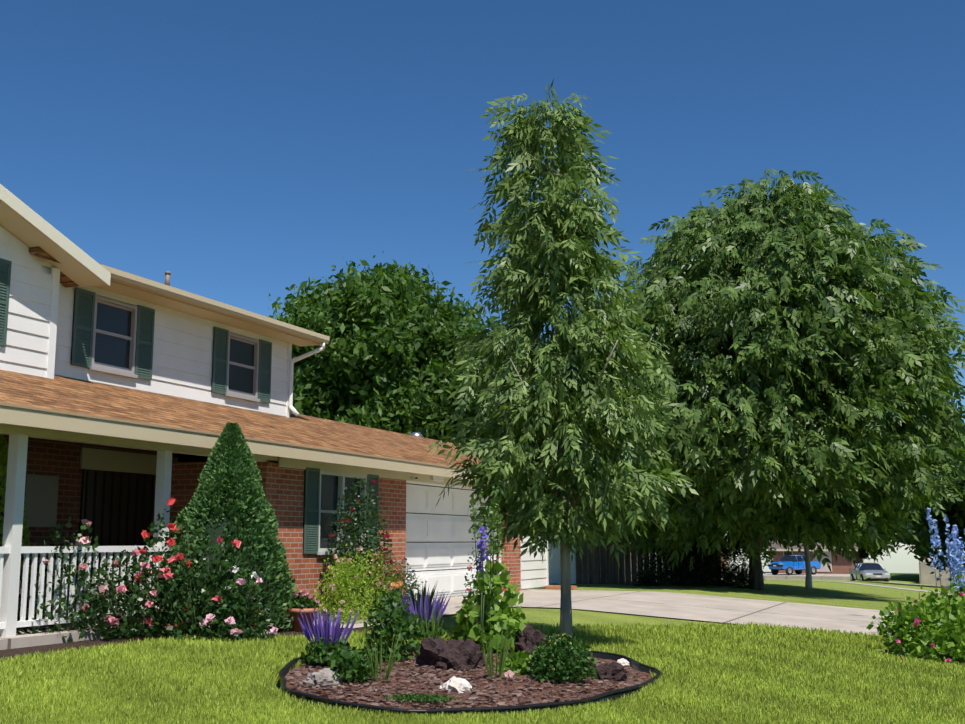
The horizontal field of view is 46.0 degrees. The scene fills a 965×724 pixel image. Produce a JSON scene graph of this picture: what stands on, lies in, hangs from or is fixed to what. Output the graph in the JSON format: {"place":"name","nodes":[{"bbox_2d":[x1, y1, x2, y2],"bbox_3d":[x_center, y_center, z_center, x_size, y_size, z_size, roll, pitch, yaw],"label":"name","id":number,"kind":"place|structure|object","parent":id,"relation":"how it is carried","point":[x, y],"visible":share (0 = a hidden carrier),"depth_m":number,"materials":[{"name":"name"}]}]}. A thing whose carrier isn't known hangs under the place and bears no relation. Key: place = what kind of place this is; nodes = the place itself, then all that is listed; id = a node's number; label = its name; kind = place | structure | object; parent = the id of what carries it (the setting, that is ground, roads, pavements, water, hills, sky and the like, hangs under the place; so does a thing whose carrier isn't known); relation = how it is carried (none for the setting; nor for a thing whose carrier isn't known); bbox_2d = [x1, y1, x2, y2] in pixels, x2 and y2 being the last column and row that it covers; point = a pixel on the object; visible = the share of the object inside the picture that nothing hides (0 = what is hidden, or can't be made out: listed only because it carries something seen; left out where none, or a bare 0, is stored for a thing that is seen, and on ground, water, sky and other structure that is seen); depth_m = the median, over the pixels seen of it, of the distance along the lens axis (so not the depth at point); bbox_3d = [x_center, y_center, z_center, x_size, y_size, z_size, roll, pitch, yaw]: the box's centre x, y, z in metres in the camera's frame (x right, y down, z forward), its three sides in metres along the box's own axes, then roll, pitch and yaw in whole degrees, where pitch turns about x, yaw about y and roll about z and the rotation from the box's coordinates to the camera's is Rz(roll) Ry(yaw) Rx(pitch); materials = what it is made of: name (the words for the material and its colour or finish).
{"place":"outdoors","nodes":[
{"label":"outdoors","id":0,"kind":"place"},
{"bbox_2d":[0,434,38,628],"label":"gold conifer","id":1,"kind":"object","parent":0,"point":[4,446],"depth_m":12.95,"materials":[{"name":"plant"}]},
{"bbox_2d":[268,251,506,446],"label":"tree","id":2,"kind":"object","parent":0,"point":[399,326],"depth_m":43.16,"materials":[{"name":"green plant"}]},
{"bbox_2d":[0,621,964,723],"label":"grass","id":3,"kind":"structure","parent":0,"point":[738,673],"depth_m":9.43,"materials":[{"name":"green plant"}]},
{"bbox_2d":[0,0,964,573],"label":"sky","id":4,"kind":"structure","parent":0,"point":[239,150],"materials":[{"name":"blue"}]},
{"bbox_2d":[463,530,505,607],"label":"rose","id":5,"kind":"object","parent":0,"point":[472,575],"depth_m":17.84,"materials":[{"name":"plant"}]},
{"bbox_2d":[273,579,964,693],"bbox_3d":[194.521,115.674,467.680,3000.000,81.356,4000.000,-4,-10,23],"label":"ground","id":6,"kind":"structure","parent":0,"point":[841,594],"depth_m":26.35,"materials":[{"name":"green plant"}]},
{"bbox_2d":[16,516,121,642],"bbox_3d":[-4.512,2.351,12.365,1.188,1.355,1.116,-4,-10,23],"label":"rose","id":7,"kind":"object","parent":6,"relation":"on","point":[81,613],"depth_m":12.25,"materials":[{"name":"green plant"}]},
{"bbox_2d":[0,626,385,658],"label":"porch bed","id":8,"kind":"object","parent":6,"relation":"on","point":[7,653],"visible":0.35,"depth_m":11.86,"materials":[{"name":"soil"}]},
{"bbox_2d":[77,548,172,638],"bbox_3d":[-3.940,2.561,12.555,1.030,1.001,1.032,-4,-10,23],"label":"rose","id":9,"kind":"object","parent":8,"relation":"on","point":[134,567],"depth_m":12.45,"materials":[{"name":"green plant"}]},
{"bbox_2d":[123,496,195,635],"bbox_3d":[-3.621,2.337,13.026,0.983,1.589,0.921,-4,-10,23],"label":"rose","id":10,"kind":"object","parent":8,"relation":"on","point":[155,540],"depth_m":12.90,"materials":[{"name":"green plant"}]},
{"bbox_2d":[288,607,317,630],"bbox_3d":[-2.134,3.050,13.498,0.350,0.260,0.350,-4,-10,23],"label":"pot","id":11,"kind":"object","parent":8,"relation":"on","point":[294,613],"visible":0.75,"depth_m":13.38,"materials":[{"name":"ceramic"}]},
{"bbox_2d":[288,590,319,608],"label":"pot plant","id":12,"kind":"object","parent":11,"relation":"in","point":[304,601],"depth_m":13.47,"materials":[{"name":"green plant"}]},
{"bbox_2d":[143,526,260,639],"bbox_3d":[-3.015,2.405,12.359,1.272,1.250,1.205,-4,-10,23],"label":"rose","id":13,"kind":"object","parent":6,"relation":"on","point":[188,611],"depth_m":12.22,"materials":[{"name":"green plant"}]},
{"bbox_2d":[182,554,267,637],"bbox_3d":[-2.868,2.592,12.579,0.986,0.948,0.986,-4,-10,23],"label":"rose","id":14,"kind":"object","parent":6,"relation":"on","point":[215,589],"depth_m":12.43,"materials":[{"name":"green plant"}]},
{"bbox_2d":[155,422,304,632],"bbox_3d":[-3.026,1.964,13.617,1.783,2.503,1.567,-4,-10,23],"label":"conical shrub","id":15,"kind":"object","parent":6,"relation":"on","point":[230,446],"depth_m":13.27,"materials":[{"name":"green plant"}]},
{"bbox_2d":[199,573,278,642],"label":"rose","id":16,"kind":"object","parent":6,"relation":"on","point":[257,630],"depth_m":11.90,"materials":[{"name":"green plant"}]},
{"bbox_2d":[0,184,576,649],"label":"house","id":17,"kind":"structure","parent":6,"relation":"on","point":[124,398],"depth_m":15.87,"materials":[{"name":"brick"}]},
{"bbox_2d":[320,477,394,611],"bbox_3d":[-1.879,2.772,17.283,1.111,2.050,1.562,-4,-10,23],"label":"climbing rose","id":18,"kind":"object","parent":6,"relation":"on","point":[363,522],"depth_m":17.16,"materials":[{"name":"green plant"}]},
{"bbox_2d":[287,605,431,618],"bbox_3d":[-1.701,3.789,17.303,1.020,0.001,3.600,-4,-10,23],"label":"wall bed","id":19,"kind":"object","parent":6,"relation":"on","point":[336,614],"visible":0.04,"depth_m":16.51,"materials":[{"name":"soil"}]},
{"bbox_2d":[314,605,491,627],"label":"front walk","id":20,"kind":"structure","parent":6,"relation":"on","point":[451,609],"depth_m":15.51,"materials":[{"name":"concrete"}]},
{"bbox_2d":[310,544,426,624],"bbox_3d":[-1.607,2.987,15.411,1.812,1.046,2.221,-4,-10,23],"label":"spirea","id":21,"kind":"object","parent":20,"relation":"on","point":[341,575],"depth_m":15.15,"materials":[{"name":"green plant"}]},
{"bbox_2d":[408,579,437,616],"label":"ornamental grass","id":22,"kind":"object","parent":6,"relation":"on","point":[413,598],"depth_m":14.96,"materials":[{"name":"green plant"}]},
{"bbox_2d":[397,589,452,622],"bbox_3d":[-0.648,2.647,12.359,0.569,0.362,0.655,-4,-10,23],"label":"salvia spike","id":23,"kind":"object","parent":6,"relation":"on","point":[429,613],"visible":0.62,"depth_m":12.32,"materials":[{"name":"purple plant"}]},
{"bbox_2d":[284,651,651,708],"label":"mulch","id":24,"kind":"object","parent":6,"relation":"on","point":[501,688],"visible":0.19,"depth_m":9.09,"materials":[{"name":"brown wood"}]},
{"bbox_2d":[303,668,341,687],"bbox_3d":[-1.234,2.464,8.871,0.320,0.149,0.323,-4,-10,23],"label":"rock","id":25,"kind":"object","parent":24,"relation":"on","point":[323,678],"visible":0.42,"depth_m":8.79,"materials":[{"name":"grey stone"}]},
{"bbox_2d":[300,636,353,664],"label":"salvia base leaves","id":26,"kind":"object","parent":24,"relation":"on","point":[323,653],"visible":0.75,"depth_m":9.87,"materials":[{"name":"green plant"}]},
{"bbox_2d":[297,607,359,644],"bbox_3d":[-1.333,2.310,10.006,0.490,0.349,0.470,-12,-15,53],"label":"salvia spike","id":27,"kind":"object","parent":24,"relation":"on","point":[325,629],"visible":0.9,"depth_m":9.95,"materials":[{"name":"purple plant"}]},
{"bbox_2d":[327,645,374,682],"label":"perennial leaves","id":28,"kind":"object","parent":24,"relation":"on","point":[349,663],"visible":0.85,"depth_m":8.93,"materials":[{"name":"green plant"}]},
{"bbox_2d":[351,627,404,681],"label":"grass","id":29,"kind":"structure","parent":24,"relation":"on","point":[375,667],"depth_m":9.05,"materials":[{"name":"green plant"}]},
{"bbox_2d":[359,581,421,661],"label":"shrub","id":30,"kind":"object","parent":24,"relation":"on","point":[395,625],"depth_m":10.38,"materials":[{"name":"green plant"}]},
{"bbox_2d":[381,692,458,702],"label":"green leaves","id":31,"kind":"object","parent":24,"relation":"on","point":[424,697],"visible":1,"depth_m":8.22,"materials":[{"name":"green plant"}]},
{"bbox_2d":[405,616,445,637],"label":"salvia base leaves","id":32,"kind":"object","parent":24,"relation":"on","point":[425,629],"visible":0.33,"depth_m":12.21,"materials":[{"name":"green plant"}]},
{"bbox_2d":[419,595,443,638],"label":"stems","id":33,"kind":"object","parent":24,"relation":"on","point":[433,630],"depth_m":11.47,"materials":[{"name":"green plant"}]},
{"bbox_2d":[415,637,488,670],"bbox_3d":[-0.270,2.620,10.152,0.663,0.335,0.800,-4,-10,23],"label":"rock","id":34,"kind":"object","parent":24,"relation":"on","point":[453,654],"visible":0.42,"depth_m":9.96,"materials":[{"name":"brown stone"}]},
{"bbox_2d":[438,676,472,692],"bbox_3d":[-0.203,2.525,8.858,0.282,0.148,0.328,-4,-10,23],"label":"rock","id":35,"kind":"object","parent":24,"relation":"on","point":[455,683],"visible":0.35,"depth_m":8.78,"materials":[{"name":"white stone"}]},
{"bbox_2d":[480,538,484,650],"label":"delphinium stalks","id":36,"kind":"object","parent":24,"relation":"on","point":[481,621],"visible":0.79,"depth_m":11.42,"materials":[{"name":"green plant"}]},
{"bbox_2d":[476,526,488,572],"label":"flower","id":37,"kind":"object","parent":36,"relation":"attached to","point":[480,545],"visible":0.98,"depth_m":11.48,"materials":[{"name":"purple plant"}]},
{"bbox_2d":[472,497,499,651],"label":"flower stalks","id":38,"kind":"object","parent":24,"relation":"on","point":[494,622],"visible":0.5,"depth_m":11.66,"materials":[{"name":"green plant"}]},
{"bbox_2d":[468,466,506,555],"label":"bed flower buds","id":39,"kind":"object","parent":38,"relation":"attached to","point":[492,520],"visible":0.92,"depth_m":11.81,"materials":[{"name":"green plant"}]},
{"bbox_2d":[452,560,527,652],"bbox_3d":[0.099,2.508,11.742,0.839,0.937,0.841,-4,-10,23],"label":"maple shrub","id":40,"kind":"object","parent":24,"relation":"on","point":[513,618],"depth_m":11.60,"materials":[{"name":"green plant"}]},
{"bbox_2d":[480,619,512,679],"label":"stems","id":41,"kind":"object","parent":24,"relation":"on","point":[503,657],"depth_m":9.48,"materials":[{"name":"green plant"}]},
{"bbox_2d":[504,670,514,679],"bbox_3d":[0.211,2.623,9.524,0.089,0.098,0.102,-6,-11,32],"label":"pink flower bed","id":42,"kind":"object","parent":24,"relation":"on","point":[509,674],"visible":0.9,"depth_m":9.54,"materials":[{"name":"pink plant"}]},
{"bbox_2d":[495,650,539,674],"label":"perennial leaves","id":43,"kind":"object","parent":24,"relation":"on","point":[516,663],"visible":0.71,"depth_m":9.87,"materials":[{"name":"green plant"}]},
{"bbox_2d":[509,623,546,654],"bbox_3d":[0.482,2.855,11.675,0.466,0.351,0.453,8,-12,-40],"label":"rock","id":44,"kind":"object","parent":24,"relation":"on","point":[529,639],"visible":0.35,"depth_m":11.54,"materials":[{"name":"stone"}]},
{"bbox_2d":[525,633,597,682],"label":"round shrub","id":45,"kind":"object","parent":24,"relation":"on","point":[566,663],"depth_m":9.64,"materials":[{"name":"green plant"}]},
{"bbox_2d":[593,662,627,681],"bbox_3d":[1.119,2.756,10.127,0.353,0.185,0.482,-4,-10,23],"label":"rock","id":46,"kind":"object","parent":24,"relation":"on","point":[615,671],"visible":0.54,"depth_m":10.02,"materials":[{"name":"brown stone"}]},
{"bbox_2d":[617,658,629,665],"bbox_3d":[1.390,2.970,11.278,0.158,0.062,0.146,6,-10,-32],"label":"rock","id":47,"kind":"object","parent":24,"relation":"on","point":[623,661],"visible":0.69,"depth_m":11.23,"materials":[{"name":"white stone"}]},
{"bbox_2d":[279,644,660,716],"bbox_3d":[-0.078,2.742,9.923,2.882,0.319,4.510,-4,-10,23],"label":"edging","id":48,"kind":"object","parent":6,"relation":"on","point":[601,697],"visible":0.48,"depth_m":8.31,"materials":[{"name":"black"}]},
{"bbox_2d":[424,79,708,641],"bbox_3d":[1.033,-0.082,13.377,3.124,6.684,3.291,-4,-10,23],"label":"ash","id":49,"kind":"object","parent":6,"relation":"on","point":[582,277],"depth_m":12.86},
{"bbox_2d":[482,340,635,511],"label":"tree branches","id":50,"kind":"object","parent":49,"relation":"attached to","point":[572,490],"visible":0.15,"depth_m":12.89,"materials":[{"name":"wood"}]},
{"bbox_2d":[548,448,662,583],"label":"neighbour house","id":51,"kind":"structure","parent":6,"relation":"on","point":[554,568],"depth_m":33.64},
{"bbox_2d":[576,532,720,585],"bbox_3d":[4.698,5.627,32.660,4.275,1.624,0.064,-4,-10,23],"label":"fence","id":52,"kind":"object","parent":6,"relation":"on","point":[598,565],"visible":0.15,"depth_m":32.99,"materials":[{"name":"brown wood"}]},
{"bbox_2d":[633,532,765,588],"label":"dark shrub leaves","id":53,"kind":"object","parent":6,"relation":"on","point":[714,572],"visible":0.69,"depth_m":30.59,"materials":[{"name":"green plant"}]},
{"bbox_2d":[574,169,964,589],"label":"tree","id":54,"kind":"object","parent":6,"relation":"on","point":[887,412],"depth_m":27.22,"materials":[{"name":"green plant"}]},
{"bbox_2d":[772,438,828,588],"bbox_3d":[9.776,3.880,34.205,3.826,5.791,3.884,-4,-10,23],"label":"pale tree","id":55,"kind":"object","parent":6,"relation":"on","point":[808,581],"depth_m":33.84,"materials":[{"name":"wood"}]},
{"bbox_2d":[721,571,919,581],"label":"driveway","id":56,"kind":"structure","parent":6,"relation":"on","point":[912,577],"depth_m":101.44,"materials":[{"name":"concrete"}]},
{"bbox_2d":[768,555,820,574],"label":"pickup","id":57,"kind":"object","parent":56,"relation":"on","point":[788,562],"visible":0.79,"depth_m":104.62,"materials":[{"name":"blue metal"}]},
{"bbox_2d":[767,557,799,567],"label":"pickup trim","id":58,"kind":"structure","parent":57,"relation":"attached to","point":[777,565],"depth_m":103.87,"materials":[{"name":"silver metal"}]},
{"bbox_2d":[707,521,936,573],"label":"houses","id":59,"kind":"structure","parent":6,"relation":"on","point":[841,565],"depth_m":108.27,"materials":[{"name":"brick"}]},
{"bbox_2d":[793,579,939,586],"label":"curb","id":60,"kind":"structure","parent":6,"relation":"on","point":[884,581],"depth_m":74.66,"materials":[{"name":"concrete"}]},
{"bbox_2d":[867,574,964,661],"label":"bush","id":61,"kind":"object","parent":6,"relation":"on","point":[945,634],"depth_m":13.85,"materials":[{"name":"green plant"}]},
{"bbox_2d":[919,558,964,585],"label":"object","id":62,"kind":"object","parent":6,"relation":"on","point":[926,576],"visible":0.4,"depth_m":79.60,"materials":[{"name":"concrete"}]},
{"bbox_2d":[929,515,963,621],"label":"delph stalks","id":63,"kind":"object","parent":6,"relation":"on","point":[949,565],"visible":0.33,"depth_m":14.49,"materials":[{"name":"green"}]},
{"bbox_2d":[926,507,964,596],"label":"flowers","id":64,"kind":"object","parent":63,"relation":"attached to","point":[953,547],"visible":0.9,"depth_m":14.49,"materials":[{"name":"blue plant"}]},
{"bbox_2d":[409,589,935,634],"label":"driveway","id":65,"kind":"structure","parent":0,"point":[707,608],"depth_m":19.97,"materials":[{"name":"concrete"}]},
{"bbox_2d":[784,580,951,594],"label":"pavement","id":66,"kind":"structure","parent":0,"point":[877,585],"depth_m":50.15,"materials":[{"name":"concrete"}]},
{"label":"street","id":67,"kind":"structure","parent":0,"visible":0},
{"bbox_2d":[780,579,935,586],"bbox_3d":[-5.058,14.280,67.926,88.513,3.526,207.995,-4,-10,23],"label":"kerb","id":68,"kind":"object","parent":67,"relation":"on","point":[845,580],"visible":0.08,"depth_m":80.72,"materials":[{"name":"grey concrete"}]},
{"bbox_2d":[849,563,888,581],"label":"sedan","id":69,"kind":"object","parent":67,"relation":"on","point":[865,568],"visible":0.73,"depth_m":77.64,"materials":[{"name":"silver metal"}]},
{"bbox_2d":[855,568,889,578],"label":"sedan trim","id":70,"kind":"structure","parent":69,"relation":"attached to","point":[877,575],"depth_m":76.31,"materials":[{"name":"silver metal"}]},
{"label":"far wood","id":71,"kind":"object","parent":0,"visible":0},
{"bbox_2d":[898,421,964,573],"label":"tree","id":72,"kind":"object","parent":71,"relation":"attached to","point":[953,512],"visible":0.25,"depth_m":62.67,"materials":[{"name":"green plant"}]},
{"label":"far wood","id":73,"kind":"object","parent":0,"visible":0},
{"bbox_2d":[859,540,908,560],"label":"tree","id":74,"kind":"object","parent":73,"relation":"attached to","point":[864,554],"visible":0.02,"depth_m":113.91,"materials":[{"name":"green plant"}]},
{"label":"far wood","id":75,"kind":"object","parent":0,"visible":0},
{"bbox_2d":[883,414,964,558],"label":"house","id":76,"kind":"structure","parent":75,"relation":"attached to","point":[900,540],"depth_m":109.81,"materials":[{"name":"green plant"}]},
{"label":"far wood","id":77,"kind":"object","parent":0,"visible":0},
{"bbox_2d":[760,532,773,566],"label":"shrub","id":78,"kind":"object","parent":77,"relation":"attached to","point":[764,551],"visible":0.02,"depth_m":139.32,"materials":[{"name":"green plant"}]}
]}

